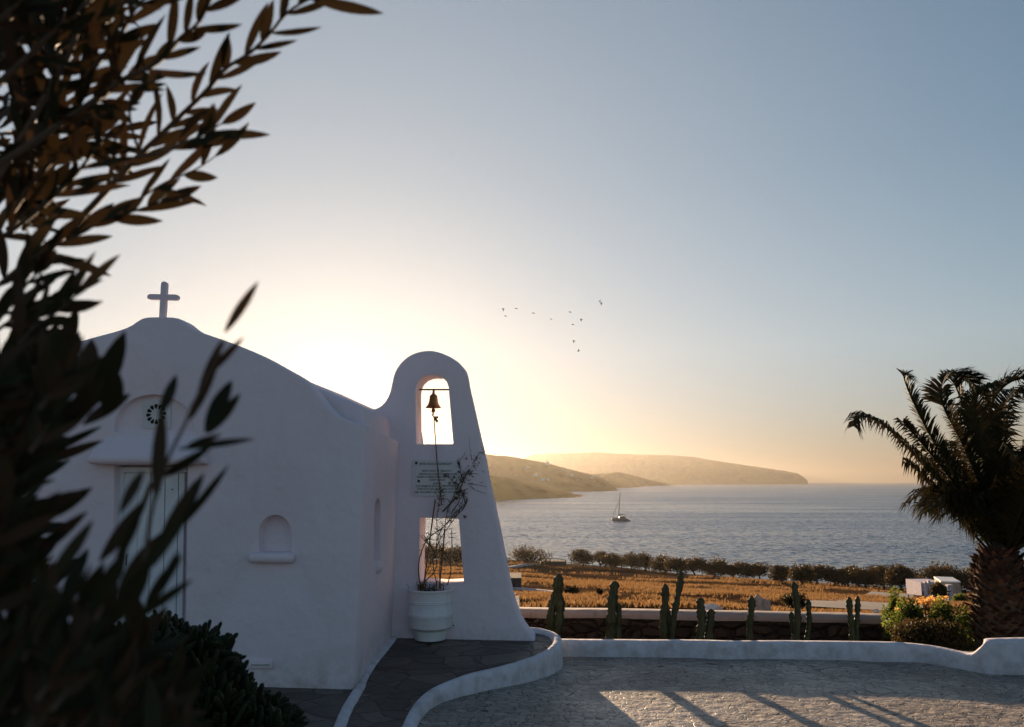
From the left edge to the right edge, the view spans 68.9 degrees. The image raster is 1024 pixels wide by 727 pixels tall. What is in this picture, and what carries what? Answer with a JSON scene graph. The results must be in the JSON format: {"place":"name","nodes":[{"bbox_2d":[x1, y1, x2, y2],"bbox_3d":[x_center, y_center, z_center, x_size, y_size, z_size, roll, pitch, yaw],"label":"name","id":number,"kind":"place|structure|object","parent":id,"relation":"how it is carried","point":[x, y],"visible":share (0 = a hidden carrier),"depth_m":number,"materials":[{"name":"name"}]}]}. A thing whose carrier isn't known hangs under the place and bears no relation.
{"place":"outdoors","nodes":[
{"label":"outdoors","id":0,"kind":"place"},
{"bbox_2d":[257,596,551,726],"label":"terrace paving","id":1,"kind":"structure","parent":0,"point":[406,674],"depth_m":7.29,"materials":[{"name":"grey stone"}]},
{"bbox_2d":[111,610,308,726],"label":"succulent shrub","id":2,"kind":"object","parent":1,"relation":"on","point":[231,695],"visible":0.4,"depth_m":3.02,"materials":[{"name":"green plant"}]},
{"bbox_2d":[2,281,425,688],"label":"chapel","id":3,"kind":"structure","parent":1,"relation":"on","point":[284,543],"depth_m":7.35,"materials":[{"name":"paint"}]},
{"bbox_2d":[123,472,184,621],"bbox_3d":[-3.553,2.194,7.360,0.762,2.221,0.124,0,-9,0],"label":"door","id":4,"kind":"structure","parent":3,"relation":"in","point":[172,489],"depth_m":7.43,"materials":[{"name":"wood"}]},
{"bbox_2d":[334,635,397,726],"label":"paving edge strip","id":5,"kind":"object","parent":1,"relation":"on","point":[349,705],"visible":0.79,"depth_m":6.84,"materials":[{"name":"paint"}]},
{"bbox_2d":[408,588,453,641],"bbox_3d":[-0.920,2.840,8.476,0.516,0.555,0.516,0,-9,0],"label":"flower pot","id":6,"kind":"object","parent":1,"relation":"on","point":[430,614],"visible":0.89,"depth_m":8.28,"materials":[{"name":"ceramic"}]},
{"bbox_2d":[407,438,485,590],"bbox_3d":[-0.743,1.750,8.633,0.905,1.783,0.244,0,-9,0],"label":"climbing plant","id":7,"kind":"object","parent":6,"relation":"in","point":[422,587],"visible":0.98,"depth_m":8.59,"materials":[{"name":"plant"}]},
{"bbox_2d":[374,351,534,640],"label":"bell tower","id":8,"kind":"structure","parent":1,"relation":"on","point":[485,605],"depth_m":8.69,"materials":[{"name":"paint"}]},
{"bbox_2d":[419,389,448,504],"bbox_3d":[-0.912,0.987,8.955,0.466,1.391,0.276,-8,-12,42],"label":"bell","id":9,"kind":"object","parent":8,"relation":"hanging from","point":[433,403],"visible":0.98,"depth_m":9.04,"materials":[{"name":"brown metal"}]},
{"bbox_2d":[402,627,562,726],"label":"terrace kerb","id":10,"kind":"structure","parent":1,"relation":"on","point":[547,662],"depth_m":7.33,"materials":[{"name":"paint"}]},
{"bbox_2d":[0,0,1023,482],"label":"sky","id":11,"kind":"structure","parent":0,"point":[772,210],"materials":[{"name":"blue"}]},
{"bbox_2d":[490,475,581,500],"bbox_3d":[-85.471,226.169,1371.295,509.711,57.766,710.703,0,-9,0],"label":"headland","id":12,"kind":"structure","parent":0,"point":[503,488],"depth_m":1336.28,"materials":[{"name":"brown soil"}]},
{"bbox_2d":[486,454,618,491],"bbox_3d":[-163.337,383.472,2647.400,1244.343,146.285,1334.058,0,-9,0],"label":"headland","id":13,"kind":"structure","parent":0,"point":[559,477],"depth_m":2595.10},
{"bbox_2d":[546,573,565,636],"bbox_3d":[0.618,3.711,10.764,0.318,1.338,0.195,0,-9,0],"label":"column cactus","id":14,"kind":"object","parent":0,"point":[556,622],"depth_m":10.76,"materials":[{"name":"green plant"}]},
{"bbox_2d":[605,581,621,638],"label":"column cactus","id":15,"kind":"object","parent":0,"point":[614,615],"depth_m":10.65,"materials":[{"name":"green plant"}]},
{"bbox_2d":[591,472,680,487],"bbox_3d":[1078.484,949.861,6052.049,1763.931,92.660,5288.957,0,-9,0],"label":"sloping headland","id":16,"kind":"structure","parent":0,"point":[619,480],"depth_m":4171.55,"materials":[{"name":"brown soil"}]},
{"bbox_2d":[524,452,807,483],"bbox_3d":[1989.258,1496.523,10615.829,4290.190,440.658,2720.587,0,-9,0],"label":"distant island","id":17,"kind":"structure","parent":0,"point":[675,469],"depth_m":9871.91,"materials":[{"name":"beige stone"}]},
{"bbox_2d":[659,571,683,638],"bbox_3d":[2.265,3.661,10.582,0.400,1.378,0.186,0,-9,0],"label":"column cactus","id":18,"kind":"object","parent":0,"point":[667,625],"depth_m":10.57,"materials":[{"name":"green plant"}]},
{"bbox_2d":[425,560,975,650],"bbox_3d":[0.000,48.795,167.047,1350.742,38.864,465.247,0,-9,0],"label":"ground","id":19,"kind":"structure","parent":0,"point":[622,571],"depth_m":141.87,"materials":[{"name":"plant"}]},
{"bbox_2d":[0,0,382,726],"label":"oleander shrub","id":20,"kind":"object","parent":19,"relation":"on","point":[90,664],"visible":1,"depth_m":0.93,"materials":[{"name":"green plant"}]},
{"bbox_2d":[425,542,444,563],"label":"shoreline tree","id":21,"kind":"object","parent":19,"relation":"on","point":[430,555],"visible":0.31,"depth_m":224.67,"materials":[{"name":"green plant"}]},
{"bbox_2d":[433,547,450,563],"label":"shoreline tree","id":22,"kind":"object","parent":19,"relation":"on","point":[438,554],"visible":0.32,"depth_m":200.20,"materials":[{"name":"green plant"}]},
{"bbox_2d":[440,545,461,564],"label":"shoreline tree","id":23,"kind":"object","parent":19,"relation":"on","point":[457,554],"visible":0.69,"depth_m":194.80,"materials":[{"name":"green plant"}]},
{"bbox_2d":[449,530,454,564],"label":"utility pole","id":24,"kind":"object","parent":19,"relation":"on","point":[451,533],"visible":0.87,"depth_m":191.10,"materials":[{"name":"brown wood"}]},
{"bbox_2d":[510,573,521,587],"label":"stone shed","id":25,"kind":"structure","parent":19,"relation":"on","point":[516,579],"depth_m":60.02,"materials":[{"name":"white paint"}]},
{"bbox_2d":[508,563,539,567],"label":"field wall","id":26,"kind":"structure","parent":19,"relation":"on","point":[515,566],"depth_m":199.34,"materials":[{"name":"paint"}]},
{"bbox_2d":[508,542,552,565],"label":"shoreline bush","id":27,"kind":"object","parent":19,"relation":"on","point":[525,556],"visible":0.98,"depth_m":211.23,"materials":[{"name":"green plant"}]},
{"bbox_2d":[513,587,552,591],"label":"field wall","id":28,"kind":"structure","parent":19,"relation":"on","point":[525,589],"depth_m":57.77,"materials":[{"name":"paint"}]},
{"bbox_2d":[540,558,565,565],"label":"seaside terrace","id":29,"kind":"structure","parent":19,"relation":"on","point":[561,562],"depth_m":213.71,"materials":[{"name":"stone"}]},
{"bbox_2d":[563,585,580,593],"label":"field bush","id":30,"kind":"object","parent":19,"relation":"on","point":[571,589],"visible":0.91,"depth_m":43.43,"materials":[{"name":"green plant"}]},
{"bbox_2d":[568,547,594,566],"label":"shoreline tree","id":31,"kind":"object","parent":19,"relation":"on","point":[581,556],"visible":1,"depth_m":217.97,"materials":[{"name":"green plant"}]},
{"bbox_2d":[592,550,606,566],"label":"shoreline tree","id":32,"kind":"object","parent":19,"relation":"on","point":[597,555],"visible":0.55,"depth_m":257.09,"materials":[{"name":"green plant"}]},
{"bbox_2d":[595,587,603,596],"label":"field bush","id":33,"kind":"object","parent":19,"relation":"on","point":[599,591],"visible":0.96,"depth_m":46.30,"materials":[{"name":"green plant"}]},
{"bbox_2d":[596,551,629,569],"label":"shoreline tree","id":34,"kind":"object","parent":19,"relation":"on","point":[612,560],"visible":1,"depth_m":209.22,"materials":[{"name":"green plant"}]},
{"bbox_2d":[618,551,644,570],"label":"shoreline tree","id":35,"kind":"object","parent":19,"relation":"on","point":[632,559],"visible":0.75,"depth_m":232.62,"materials":[{"name":"green plant"}]},
{"bbox_2d":[634,551,652,570],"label":"shoreline tree","id":36,"kind":"object","parent":19,"relation":"on","point":[645,558],"visible":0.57,"depth_m":239.07,"materials":[{"name":"green plant"}]},
{"bbox_2d":[648,552,673,574],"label":"shoreline tree","id":37,"kind":"object","parent":19,"relation":"on","point":[657,564],"visible":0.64,"depth_m":208.59,"materials":[{"name":"green plant"}]},
{"bbox_2d":[661,557,690,575],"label":"shoreline tree","id":38,"kind":"object","parent":19,"relation":"on","point":[676,565],"visible":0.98,"depth_m":198.55,"materials":[{"name":"green plant"}]},
{"bbox_2d":[683,556,706,575],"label":"shoreline tree","id":39,"kind":"object","parent":19,"relation":"on","point":[697,563],"visible":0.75,"depth_m":216.44,"materials":[{"name":"green plant"}]},
{"bbox_2d":[698,554,727,577],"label":"shoreline tree","id":40,"kind":"object","parent":19,"relation":"on","point":[711,568],"visible":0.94,"depth_m":215.57,"materials":[{"name":"green plant"}]},
{"bbox_2d":[704,603,722,609],"bbox_3d":[3.867,4.766,14.428,0.435,0.243,0.323,0,-9,0],"label":"boulder","id":41,"kind":"object","parent":19,"relation":"on","point":[711,606],"visible":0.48,"depth_m":14.38,"materials":[{"name":"grey stone"}]},
{"bbox_2d":[717,563,742,577],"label":"shoreline tree","id":42,"kind":"object","parent":19,"relation":"on","point":[730,570],"visible":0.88,"depth_m":213.84,"materials":[{"name":"green plant"}]},
{"bbox_2d":[731,559,757,577],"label":"shoreline tree","id":43,"kind":"object","parent":19,"relation":"on","point":[745,568],"visible":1,"depth_m":210.43,"materials":[{"name":"green plant"}]},
{"bbox_2d":[520,607,975,645],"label":"garden wall","id":44,"kind":"structure","parent":19,"relation":"on","point":[590,623],"depth_m":12.44,"materials":[{"name":"brown stone"}]},
{"bbox_2d":[747,594,771,610],"bbox_3d":[4.785,4.708,14.442,0.448,0.471,0.402,-3,-10,21],"label":"boulder","id":45,"kind":"object","parent":19,"relation":"on","point":[762,604],"visible":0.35,"depth_m":14.35,"materials":[{"name":"grey stone"}]},
{"bbox_2d":[750,562,771,578],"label":"shoreline tree","id":46,"kind":"object","parent":19,"relation":"on","point":[761,570],"visible":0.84,"depth_m":210.37,"materials":[{"name":"green plant"}]},
{"bbox_2d":[767,564,789,582],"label":"shoreline tree","id":47,"kind":"object","parent":19,"relation":"on","point":[780,572],"visible":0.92,"depth_m":175.23,"materials":[{"name":"green plant"}]},
{"bbox_2d":[779,591,808,610],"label":"field bush","id":48,"kind":"object","parent":19,"relation":"on","point":[787,599],"visible":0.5,"depth_m":15.38,"materials":[{"name":"green plant"}]},
{"bbox_2d":[786,561,816,585],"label":"shoreline tree","id":49,"kind":"object","parent":19,"relation":"on","point":[801,573],"visible":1,"depth_m":145.93,"materials":[{"name":"green plant"}]},
{"bbox_2d":[802,563,825,584],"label":"shoreline tree","id":50,"kind":"object","parent":19,"relation":"on","point":[818,570],"visible":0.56,"depth_m":177.12,"materials":[{"name":"green plant"}]},
{"bbox_2d":[820,564,842,585],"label":"shoreline tree","id":51,"kind":"object","parent":19,"relation":"on","point":[829,574],"visible":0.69,"depth_m":176.42,"materials":[{"name":"green plant"}]},
{"bbox_2d":[834,564,858,586],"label":"shoreline tree","id":52,"kind":"object","parent":19,"relation":"on","point":[842,575],"visible":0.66,"depth_m":172.28,"materials":[{"name":"green plant"}]},
{"bbox_2d":[845,565,882,588],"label":"shoreline tree","id":53,"kind":"object","parent":19,"relation":"on","point":[859,577],"visible":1,"depth_m":167.77,"materials":[{"name":"green plant"}]},
{"bbox_2d":[868,563,888,590],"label":"shoreline tree","id":54,"kind":"object","parent":19,"relation":"on","point":[882,568],"visible":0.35,"depth_m":177.27,"materials":[{"name":"green plant"}]},
{"bbox_2d":[879,586,905,641],"bbox_3d":[5.987,4.016,11.721,0.409,1.048,0.309,-4,-10,21],"label":"garden bush","id":55,"kind":"object","parent":19,"relation":"on","point":[892,604],"visible":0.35,"depth_m":11.73,"materials":[{"name":"green plant"}]},
{"bbox_2d":[881,562,917,591],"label":"shoreline tree","id":56,"kind":"object","parent":19,"relation":"on","point":[898,574],"visible":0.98,"depth_m":170.76,"materials":[{"name":"green plant"}]},
{"bbox_2d":[879,594,937,637],"bbox_3d":[6.047,3.987,11.256,0.959,0.964,0.745,0,-9,0],"label":"garden bush","id":57,"kind":"object","parent":19,"relation":"on","point":[910,611],"visible":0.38,"depth_m":11.31,"materials":[{"name":"green plant"}]},
{"bbox_2d":[910,567,921,578],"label":"shoreline tree","id":58,"kind":"object","parent":19,"relation":"on","point":[915,573],"visible":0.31,"depth_m":191.70,"materials":[{"name":"green plant"}]},
{"bbox_2d":[906,579,934,595],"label":"white house","id":59,"kind":"structure","parent":19,"relation":"on","point":[922,587],"depth_m":116.81,"materials":[{"name":"paint"}]},
{"bbox_2d":[908,595,941,619],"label":"flowering plant","id":60,"kind":"object","parent":19,"relation":"on","point":[928,601],"visible":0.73,"depth_m":11.47,"materials":[{"name":"plant"}]},
{"bbox_2d":[884,616,974,650],"bbox_3d":[5.785,3.931,10.431,1.086,0.813,0.799,-3,-9,17],"label":"garden bush","id":61,"kind":"object","parent":19,"relation":"on","point":[921,631],"visible":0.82,"depth_m":10.29,"materials":[{"name":"green plant"}]},
{"bbox_2d":[844,365,1023,649],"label":"date palm","id":62,"kind":"object","parent":19,"relation":"on","point":[985,502],"visible":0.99,"depth_m":10.55,"materials":[{"name":"green plant"}]},
{"bbox_2d":[916,561,954,579],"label":"shoreline tree","id":63,"kind":"object","parent":19,"relation":"on","point":[933,571],"visible":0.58,"depth_m":185.86,"materials":[{"name":"green plant"}]},
{"bbox_2d":[929,581,950,600],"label":"bush","id":64,"kind":"object","parent":19,"relation":"on","point":[938,588],"visible":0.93,"depth_m":91.54,"materials":[{"name":"green plant"}]},
{"bbox_2d":[945,584,953,601],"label":"white chimney","id":65,"kind":"object","parent":19,"relation":"on","point":[949,588],"visible":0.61,"depth_m":94.29,"materials":[{"name":"paint"}]},
{"bbox_2d":[934,576,966,599],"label":"house","id":66,"kind":"structure","parent":19,"relation":"on","point":[957,589],"depth_m":96.82,"materials":[{"name":"paint"}]},
{"bbox_2d":[930,594,975,650],"bbox_3d":[6.596,3.936,11.064,0.792,1.004,0.497,0,-9,0],"label":"garden bush","id":67,"kind":"object","parent":19,"relation":"on","point":[942,608],"visible":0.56,"depth_m":11.05,"materials":[{"name":"green plant"}]},
{"bbox_2d":[942,565,972,589],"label":"shoreline tree","id":68,"kind":"object","parent":19,"relation":"on","point":[963,578],"visible":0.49,"depth_m":186.21,"materials":[{"name":"green plant"}]},
{"bbox_2d":[950,592,968,601],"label":"bush","id":69,"kind":"object","parent":19,"relation":"on","point":[960,597],"visible":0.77,"depth_m":67.18,"materials":[{"name":"green plant"}]},
{"bbox_2d":[962,564,973,590],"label":"shoreline tree","id":70,"kind":"object","parent":19,"relation":"on","point":[967,569],"visible":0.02,"depth_m":192.40,"materials":[{"name":"green plant"}]},
{"bbox_2d":[695,597,715,639],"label":"column cactus","id":71,"kind":"object","parent":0,"point":[705,626],"depth_m":10.53,"materials":[{"name":"green plant"}]},
{"bbox_2d":[417,651,1023,726],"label":"plaza paving","id":72,"kind":"structure","parent":0,"point":[627,692],"depth_m":7.01,"materials":[{"name":"grey stone"}]},
{"bbox_2d":[562,637,1023,674],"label":"wall","id":73,"kind":"structure","parent":72,"relation":"on","point":[998,656],"depth_m":8.52,"materials":[{"name":"paint"}]},
{"bbox_2d":[425,483,1023,590],"bbox_3d":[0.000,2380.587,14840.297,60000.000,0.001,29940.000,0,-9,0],"label":"sea","id":74,"kind":"structure","parent":0,"point":[846,525],"depth_m":502.70,"materials":[{"name":"liquid"}]},
{"bbox_2d":[611,498,630,520],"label":"sailing catamaran","id":75,"kind":"object","parent":74,"relation":"on","point":[621,518],"visible":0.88,"depth_m":572.93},
{"bbox_2d":[746,596,755,639],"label":"column cactus","id":76,"kind":"object","parent":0,"point":[751,601],"depth_m":10.54,"materials":[{"name":"green plant"}]},
{"bbox_2d":[788,582,811,639],"bbox_3d":[4.067,3.707,10.479,0.386,1.256,0.159,2,-9,-11],"label":"column cactus","id":77,"kind":"object","parent":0,"point":[795,625],"depth_m":10.48,"materials":[{"name":"green plant"}]},
{"bbox_2d":[846,596,860,640],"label":"column cactus","id":78,"kind":"object","parent":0,"point":[853,624],"depth_m":10.46,"materials":[{"name":"green plant"}]},
{"bbox_2d":[805,591,922,609],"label":"road","id":79,"kind":"structure","parent":0,"point":[869,605],"depth_m":42.82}
]}

